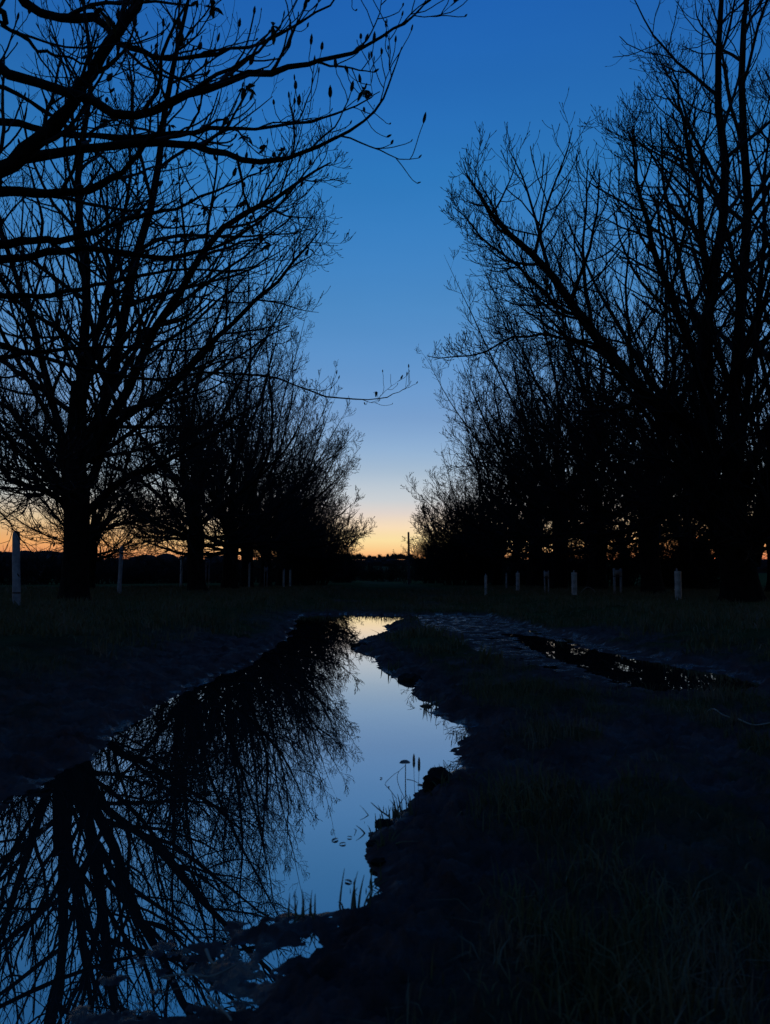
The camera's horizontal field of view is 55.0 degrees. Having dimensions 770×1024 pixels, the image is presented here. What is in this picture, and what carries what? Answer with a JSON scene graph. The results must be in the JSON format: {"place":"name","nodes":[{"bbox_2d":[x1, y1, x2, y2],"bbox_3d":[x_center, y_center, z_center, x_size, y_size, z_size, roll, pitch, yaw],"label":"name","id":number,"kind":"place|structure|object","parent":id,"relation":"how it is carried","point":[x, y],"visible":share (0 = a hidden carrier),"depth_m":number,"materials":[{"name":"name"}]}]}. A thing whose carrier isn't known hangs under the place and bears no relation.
{"place":"outdoors","nodes":[
{"label":"outdoors","id":0,"kind":"place"},
{"bbox_2d":[0,560,769,1023],"bbox_3d":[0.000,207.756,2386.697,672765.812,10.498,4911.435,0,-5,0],"label":"ground","id":1,"kind":"structure","parent":0,"point":[440,870],"depth_m":1.80,"materials":[{"name":"brown soil"}]},
{"bbox_2d":[12,531,20,605],"bbox_3d":[-5.246,0.872,10.530,0.154,1.212,0.116,0,-5,0],"label":"wooden stake","id":2,"kind":"object","parent":1,"relation":"on","point":[16,588],"visible":0.67,"depth_m":10.50,"materials":[{"name":"grey wood"}]},
{"bbox_2d":[0,348,198,588],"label":"bare tree","id":3,"kind":"object","parent":1,"relation":"on","point":[95,539],"visible":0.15,"depth_m":23.92,"materials":[{"name":"black plant"}]},
{"bbox_2d":[117,546,122,592],"bbox_3d":[-6.479,1.489,18.087,0.122,1.323,0.099,0,-5,0],"label":"wooden stake","id":4,"kind":"object","parent":1,"relation":"on","point":[119,585],"visible":0.71,"depth_m":18.06,"materials":[{"name":"grey wood"}]},
{"bbox_2d":[0,545,240,573],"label":"wood","id":5,"kind":"object","parent":1,"relation":"on","point":[169,557],"visible":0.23,"depth_m":159.33,"materials":[{"name":"black plant"}]},
{"bbox_2d":[0,545,318,584],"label":"hedgerow","id":6,"kind":"object","parent":1,"relation":"on","point":[131,575],"visible":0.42,"depth_m":48.26,"materials":[{"name":"black plant"}]},
{"bbox_2d":[0,0,355,600],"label":"bare tree","id":7,"kind":"object","parent":1,"relation":"on","point":[79,509],"visible":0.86,"depth_m":12.91,"materials":[{"name":"black plant"}]},
{"bbox_2d":[180,557,182,585],"bbox_3d":[-8.297,2.478,30.137,0.122,1.598,0.132,0,-5,0],"label":"tree guard","id":8,"kind":"object","parent":1,"relation":"on","point":[181,573],"visible":0.6,"depth_m":30.09,"materials":[{"name":"plastic"}]},
{"bbox_2d":[13,232,351,590],"bbox_3d":[-5.683,-3.307,21.334,9.597,11.817,8.712,0,-5,0],"label":"bare tree","id":9,"kind":"object","parent":1,"relation":"on","point":[193,536],"visible":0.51,"depth_m":21.10,"materials":[{"name":"black plant"}]},
{"bbox_2d":[161,963,237,977],"bbox_3d":[-0.268,0.665,1.069,0.109,0.009,0.017,1,-5,-12],"label":"fallen stick","id":10,"kind":"object","parent":1,"relation":"on","point":[171,975],"visible":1,"depth_m":1.07,"materials":[{"name":"brown wood"}]},
{"bbox_2d":[205,558,209,587],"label":"paired stakes","id":11,"kind":"object","parent":1,"relation":"on","point":[207,562],"visible":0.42,"depth_m":26.58,"materials":[{"name":"grey wood"}]},
{"bbox_2d":[205,948,216,965],"bbox_3d":[-0.260,0.666,1.103,0.005,0.009,0.056,3,-6,-28],"label":"fallen stick","id":12,"kind":"object","parent":1,"relation":"on","point":[209,957],"visible":1,"depth_m":1.11,"materials":[{"name":"brown wood"}]},
{"bbox_2d":[206,995,232,1021],"bbox_3d":[-0.218,0.655,0.976,0.005,0.016,0.093,3,-6,-32],"label":"fallen stick","id":13,"kind":"object","parent":1,"relation":"on","point":[212,1000],"visible":1,"depth_m":0.98,"materials":[{"name":"brown wood"}]},
{"bbox_2d":[100,227,363,588],"bbox_3d":[-5.078,-3.274,26.191,8.940,12.594,8.906,4,-6,-36],"label":"bare tree","id":14,"kind":"object","parent":1,"relation":"on","point":[229,575],"visible":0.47,"depth_m":25.60,"materials":[{"name":"black plant"}]},
{"bbox_2d":[0,0,466,582],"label":"bare tree","id":15,"kind":"object","parent":1,"relation":"on","point":[30,150],"visible":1,"depth_m":3.12,"materials":[{"name":"black plant"}]},
{"bbox_2d":[0,614,478,1023],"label":"puddle water","id":16,"kind":"structure","parent":1,"relation":"on","point":[248,793],"depth_m":1.75,"materials":[{"name":"blue liquid"}]},
{"bbox_2d":[338,868,378,908],"bbox_3d":[-0.047,0.679,1.293,0.074,0.096,0.113,0,-5,0],"label":"grass tuft","id":17,"kind":"object","parent":16,"relation":"on","point":[353,902],"visible":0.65,"depth_m":1.30,"materials":[{"name":"plant"}]},
{"bbox_2d":[350,865,387,895],"bbox_3d":[-0.028,0.704,1.377,0.052,0.074,0.081,-4,-7,40],"label":"grass tuft","id":18,"kind":"object","parent":16,"relation":"on","point":[370,883],"visible":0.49,"depth_m":1.40,"materials":[{"name":"plant"}]},
{"bbox_2d":[365,840,376,846],"bbox_3d":[-0.026,0.722,1.605,0.037,0.019,0.029,-2,-6,24],"label":"mud clod","id":19,"kind":"object","parent":16,"relation":"on","point":[370,843],"visible":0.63,"depth_m":1.60,"materials":[{"name":"brown soil"}]},
{"bbox_2d":[355,814,388,833],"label":"grass tuft","id":20,"kind":"object","parent":16,"relation":"on","point":[379,825],"visible":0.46,"depth_m":1.70,"materials":[{"name":"plant"}]},
{"bbox_2d":[364,794,418,822],"bbox_3d":[0.011,0.736,1.810,0.148,0.096,0.099,0,-5,0],"label":"grass tuft","id":21,"kind":"object","parent":16,"relation":"on","point":[395,811],"visible":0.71,"depth_m":1.80,"materials":[{"name":"plant"}]},
{"bbox_2d":[397,673,421,681],"bbox_3d":[0.143,0.953,4.198,0.148,0.077,0.170,-1,-5,10],"label":"mud clod","id":22,"kind":"object","parent":16,"relation":"on","point":[408,677],"visible":0.52,"depth_m":4.15,"materials":[{"name":"brown soil"}]},
{"bbox_2d":[408,695,441,709],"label":"grass tuft","id":23,"kind":"object","parent":16,"relation":"on","point":[425,706],"visible":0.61,"depth_m":3.29,"materials":[{"name":"plant"}]},
{"bbox_2d":[455,728,467,738],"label":"grass tuft","id":24,"kind":"object","parent":16,"relation":"on","point":[464,736],"visible":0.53,"depth_m":2.68,"materials":[{"name":"plant"}]},
{"bbox_2d":[137,328,360,586],"bbox_3d":[-5.658,-2.460,29.869,9.905,11.590,8.788,-1,-5,14],"label":"bare tree","id":25,"kind":"object","parent":1,"relation":"on","point":[245,561],"visible":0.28,"depth_m":29.18,"materials":[{"name":"black plant"}]},
{"bbox_2d":[264,567,267,586],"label":"paired stakes","id":26,"kind":"object","parent":1,"relation":"on","point":[265,569],"visible":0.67,"depth_m":30.10,"materials":[{"name":"grey wood"}]},
{"bbox_2d":[185,297,373,586],"bbox_3d":[-5.748,-2.867,34.411,9.061,13.354,9.981,-2,-5,18],"label":"bare tree","id":27,"kind":"object","parent":1,"relation":"on","point":[268,581],"visible":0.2,"depth_m":33.57,"materials":[{"name":"black plant"}]},
{"bbox_2d":[283,569,284,586],"bbox_3d":[-4.418,2.970,32.258,0.107,1.001,0.122,0,-5,0],"label":"tree guard","id":28,"kind":"object","parent":1,"relation":"on","point":[284,578],"visible":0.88,"depth_m":32.22,"materials":[{"name":"plastic"}]},
{"bbox_2d":[289,569,290,585],"bbox_3d":[-4.457,3.175,34.738,0.117,1.029,0.132,0,-5,0],"label":"tree guard","id":29,"kind":"object","parent":1,"relation":"on","point":[290,577],"visible":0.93,"depth_m":34.69,"materials":[{"name":"plastic"}]},
{"bbox_2d":[207,368,376,585],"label":"bare tree","id":30,"kind":"object","parent":1,"relation":"on","point":[279,578],"visible":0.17,"depth_m":38.40,"materials":[{"name":"black plant"}]},
{"bbox_2d":[239,445,362,583],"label":"bare tree","id":31,"kind":"object","parent":1,"relation":"on","point":[327,519],"visible":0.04,"depth_m":50.51,"materials":[{"name":"black plant"}]},
{"bbox_2d":[287,892,315,922],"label":"grass tuft","id":32,"kind":"object","parent":1,"relation":"on","point":[303,911],"visible":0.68,"depth_m":1.26,"materials":[{"name":"plant"}]},
{"bbox_2d":[240,506,368,584],"bbox_3d":[-4.162,1.635,39.386,7.807,5.323,5.696,2,-5,-19],"label":"bare bush","id":33,"kind":"object","parent":1,"relation":"on","point":[303,573],"visible":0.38,"depth_m":39.11,"materials":[{"name":"black plant"}]},
{"bbox_2d":[256,412,374,584],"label":"bare tree","id":34,"kind":"object","parent":1,"relation":"on","point":[343,518],"visible":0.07,"depth_m":43.38,"materials":[{"name":"black plant"}]},
{"bbox_2d":[317,475,363,577],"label":"bare tree","id":35,"kind":"object","parent":1,"relation":"on","point":[348,534],"visible":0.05,"depth_m":58.31,"materials":[{"name":"black plant"}]},
{"bbox_2d":[325,548,365,582],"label":"bare bush","id":36,"kind":"object","parent":1,"relation":"on","point":[354,574],"visible":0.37,"depth_m":61.50,"materials":[{"name":"black plant"}]},
{"bbox_2d":[271,556,419,566],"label":"wood","id":37,"kind":"object","parent":1,"relation":"on","point":[378,561],"visible":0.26,"depth_m":225.15,"materials":[{"name":"black plant"}]},
{"bbox_2d":[351,642,367,647],"bbox_3d":[-0.197,1.123,6.209,0.192,0.057,0.142,3,-6,-27],"label":"mud clod","id":38,"kind":"object","parent":1,"relation":"on","point":[358,644],"visible":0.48,"depth_m":6.18,"materials":[{"name":"brown soil"}]},
{"bbox_2d":[369,857,385,865],"bbox_3d":[-0.013,0.706,1.493,0.038,0.018,0.032,0,-5,3],"label":"mud clod","id":39,"kind":"object","parent":1,"relation":"on","point":[379,861],"visible":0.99,"depth_m":1.48,"materials":[{"name":"brown soil"}]},
{"bbox_2d":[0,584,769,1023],"bbox_3d":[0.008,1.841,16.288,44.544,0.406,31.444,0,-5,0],"label":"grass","id":40,"kind":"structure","parent":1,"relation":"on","point":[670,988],"depth_m":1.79,"materials":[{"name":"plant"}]},
{"bbox_2d":[376,818,393,826],"bbox_3d":[-0.001,0.739,1.747,0.046,0.027,0.048,-2,-5,22],"label":"mud clod","id":41,"kind":"object","parent":1,"relation":"on","point":[384,822],"visible":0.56,"depth_m":1.74,"materials":[{"name":"brown soil"}]},
{"bbox_2d":[361,553,411,558],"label":"wood","id":42,"kind":"object","parent":1,"relation":"on","point":[398,556],"visible":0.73,"depth_m":375.25,"materials":[{"name":"black plant"}]},
{"bbox_2d":[320,556,469,581],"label":"hedgerow","id":43,"kind":"object","parent":1,"relation":"on","point":[372,573],"visible":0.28,"depth_m":98.08,"materials":[{"name":"plant"}]},
{"bbox_2d":[388,544,416,583],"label":"bare bush","id":44,"kind":"object","parent":1,"relation":"on","point":[404,568],"visible":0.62,"depth_m":65.74,"materials":[{"name":"black plant"}]},
{"bbox_2d":[385,754,420,809],"bbox_3d":[0.045,0.684,1.865,0.102,0.140,0.032,1,-5,-13],"label":"marsh plant","id":45,"kind":"object","parent":1,"relation":"on","point":[405,762],"visible":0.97,"depth_m":1.86,"materials":[{"name":"black plant"}]},
{"bbox_2d":[408,532,409,584],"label":"wooden pole","id":46,"kind":"object","parent":1,"relation":"on","point":[409,561],"visible":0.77,"depth_m":57.78,"materials":[{"name":"brown wood"}]},
{"bbox_2d":[403,533,446,584],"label":"bare bush","id":47,"kind":"object","parent":1,"relation":"on","point":[420,559],"visible":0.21,"depth_m":54.55,"materials":[{"name":"black plant"}]},
{"bbox_2d":[422,766,451,791],"bbox_3d":[0.142,0.729,2.005,0.085,0.072,0.100,-4,-7,40],"label":"mud clod","id":48,"kind":"object","parent":1,"relation":"on","point":[434,774],"visible":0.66,"depth_m":1.98,"materials":[{"name":"brown soil"}]},
{"bbox_2d":[402,439,512,582],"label":"bare tree","id":49,"kind":"object","parent":1,"relation":"on","point":[442,499],"visible":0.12,"depth_m":53.40,"materials":[{"name":"black plant"}]},
{"bbox_2d":[408,500,510,585],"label":"bare bush","id":50,"kind":"object","parent":1,"relation":"on","point":[461,565],"visible":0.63,"depth_m":40.22,"materials":[{"name":"black plant"}]},
{"bbox_2d":[416,408,528,583],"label":"bare tree","id":51,"kind":"object","parent":1,"relation":"on","point":[462,498],"visible":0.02,"depth_m":46.43,"materials":[{"name":"black plant"}]},
{"bbox_2d":[400,372,553,584],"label":"bare tree","id":52,"kind":"object","parent":1,"relation":"on","point":[497,581],"visible":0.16,"depth_m":41.10,"materials":[{"name":"black plant"}]},
{"bbox_2d":[484,574,486,594],"bbox_3d":[2.673,2.018,19.636,0.086,0.763,0.102,0,-5,0],"label":"tree guard","id":53,"kind":"object","parent":1,"relation":"on","point":[485,582],"visible":0.91,"depth_m":19.61,"materials":[{"name":"plastic"}]},
{"bbox_2d":[424,369,587,585],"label":"bare tree","id":54,"kind":"object","parent":1,"relation":"on","point":[513,559],"visible":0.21,"depth_m":35.65,"materials":[{"name":"black plant"}]},
{"bbox_2d":[480,767,547,813],"bbox_3d":[0.294,0.663,1.734,0.140,0.120,0.137,1,-5,-12],"label":"grass tuft","id":55,"kind":"object","parent":1,"relation":"on","point":[505,795],"visible":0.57,"depth_m":1.72,"materials":[{"name":"plant"}]},
{"bbox_2d":[515,571,519,590],"bbox_3d":[3.860,2.115,21.510,0.125,0.793,0.142,0,-5,0],"label":"tree guard","id":56,"kind":"object","parent":1,"relation":"on","point":[517,575],"visible":0.94,"depth_m":21.46,"materials":[{"name":"plastic"}]},
{"bbox_2d":[416,295,631,586],"bbox_3d":[6.267,-2.773,31.582,11.048,12.593,9.802,5,-7,-43],"label":"bare tree","id":57,"kind":"object","parent":1,"relation":"on","point":[534,579],"visible":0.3,"depth_m":31.07,"materials":[{"name":"black plant"}]},
{"bbox_2d":[544,570,548,592],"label":"paired stakes","id":58,"kind":"object","parent":1,"relation":"on","point":[546,573],"visible":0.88,"depth_m":18.80,"materials":[{"name":"grey wood"}]},
{"bbox_2d":[488,545,609,585],"bbox_3d":[9.437,4.201,53.880,4.907,2.953,39.501,0,-5,0],"label":"hedgerow","id":59,"kind":"object","parent":1,"relation":"on","point":[544,564],"visible":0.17,"depth_m":36.53,"materials":[{"name":"plant"}]},
{"bbox_2d":[571,570,576,594],"bbox_3d":[4.442,1.762,17.370,0.144,0.782,0.151,3,-6,-29],"label":"tree guard","id":60,"kind":"object","parent":1,"relation":"on","point":[574,581],"visible":0.88,"depth_m":17.32,"materials":[{"name":"plastic"}]},
{"bbox_2d":[430,173,724,588],"bbox_3d":[6.934,-4.773,27.570,10.542,16.072,11.612,4,-6,-36],"label":"bare tree","id":61,"kind":"object","parent":1,"relation":"on","point":[559,575],"visible":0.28,"depth_m":26.51,"materials":[{"name":"black plant"}]},
{"bbox_2d":[439,199,751,589],"bbox_3d":[6.438,-3.316,22.542,9.030,11.994,8.995,-4,-7,39],"label":"bare tree","id":62,"kind":"object","parent":1,"relation":"on","point":[597,570],"visible":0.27,"depth_m":22.23,"materials":[{"name":"black plant"}]},
{"bbox_2d":[428,0,769,601],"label":"bare tree","id":63,"kind":"object","parent":1,"relation":"on","point":[738,537],"visible":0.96,"depth_m":12.84,"materials":[{"name":"black plant"}]},
{"bbox_2d":[437,617,760,692],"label":"puddle water","id":64,"kind":"structure","parent":1,"relation":"on","point":[615,667],"depth_m":4.75,"materials":[{"name":"black liquid"}]},
{"bbox_2d":[568,527,640,586],"bbox_3d":[9.543,1.920,31.071,4.570,3.295,4.110,0,-5,0],"label":"bare bush","id":65,"kind":"object","parent":1,"relation":"on","point":[629,579],"visible":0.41,"depth_m":30.39,"materials":[{"name":"black plant"}]},
{"bbox_2d":[455,106,769,594],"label":"bare tree","id":66,"kind":"object","parent":1,"relation":"on","point":[650,569],"visible":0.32,"depth_m":17.99,"materials":[{"name":"black plant"}]},
{"bbox_2d":[551,418,682,585],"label":"bare tree","id":67,"kind":"object","parent":1,"relation":"on","point":[615,538],"visible":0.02,"depth_m":33.80,"materials":[{"name":"black plant"}]},
{"bbox_2d":[613,568,622,593],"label":"paired stakes","id":68,"kind":"object","parent":1,"relation":"on","point":[617,572],"visible":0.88,"depth_m":18.05,"materials":[{"name":"grey wood"}]},
{"bbox_2d":[579,316,763,588],"bbox_3d":[10.989,-2.079,26.547,8.127,10.195,8.096,0,-5,-1],"label":"bare tree","id":69,"kind":"object","parent":1,"relation":"on","point":[627,558],"visible":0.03,"depth_m":25.78,"materials":[{"name":"black plant"}]},
{"bbox_2d":[674,568,681,599],"bbox_3d":[5.422,1.441,13.697,0.135,0.794,0.152,0,-5,0],"label":"tree guard","id":70,"kind":"object","parent":1,"relation":"on","point":[678,587],"visible":0.83,"depth_m":13.65,"materials":[{"name":"plastic"}]},
{"bbox_2d":[630,187,769,591],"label":"bare tree","id":71,"kind":"object","parent":1,"relation":"on","point":[767,588],"visible":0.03,"depth_m":20.10,"materials":[{"name":"black plant"}]},
{"bbox_2d":[637,557,766,572],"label":"wood","id":72,"kind":"object","parent":1,"relation":"on","point":[761,569],"visible":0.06,"depth_m":163.99,"materials":[{"name":"black plant"}]},
{"bbox_2d":[707,708,730,717],"bbox_3d":[1.244,0.764,2.788,0.018,0.047,0.269,0,-5,5],"label":"fallen stick","id":73,"kind":"object","parent":1,"relation":"on","point":[717,711],"visible":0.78,"depth_m":2.77,"materials":[{"name":"brown wood"}]},
{"bbox_2d":[675,79,769,478],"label":"bare tree","id":74,"kind":"object","parent":1,"relation":"on","point":[749,247],"visible":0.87,"depth_m":11.58,"materials":[{"name":"black plant"}]},
{"bbox_2d":[738,718,769,725],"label":"fallen stick","id":75,"kind":"object","parent":1,"relation":"on","point":[753,724],"visible":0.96,"depth_m":2.59,"materials":[{"name":"brown wood"}]},
{"bbox_2d":[0,0,769,559],"label":"sky","id":76,"kind":"structure","parent":0,"point":[513,62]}
]}

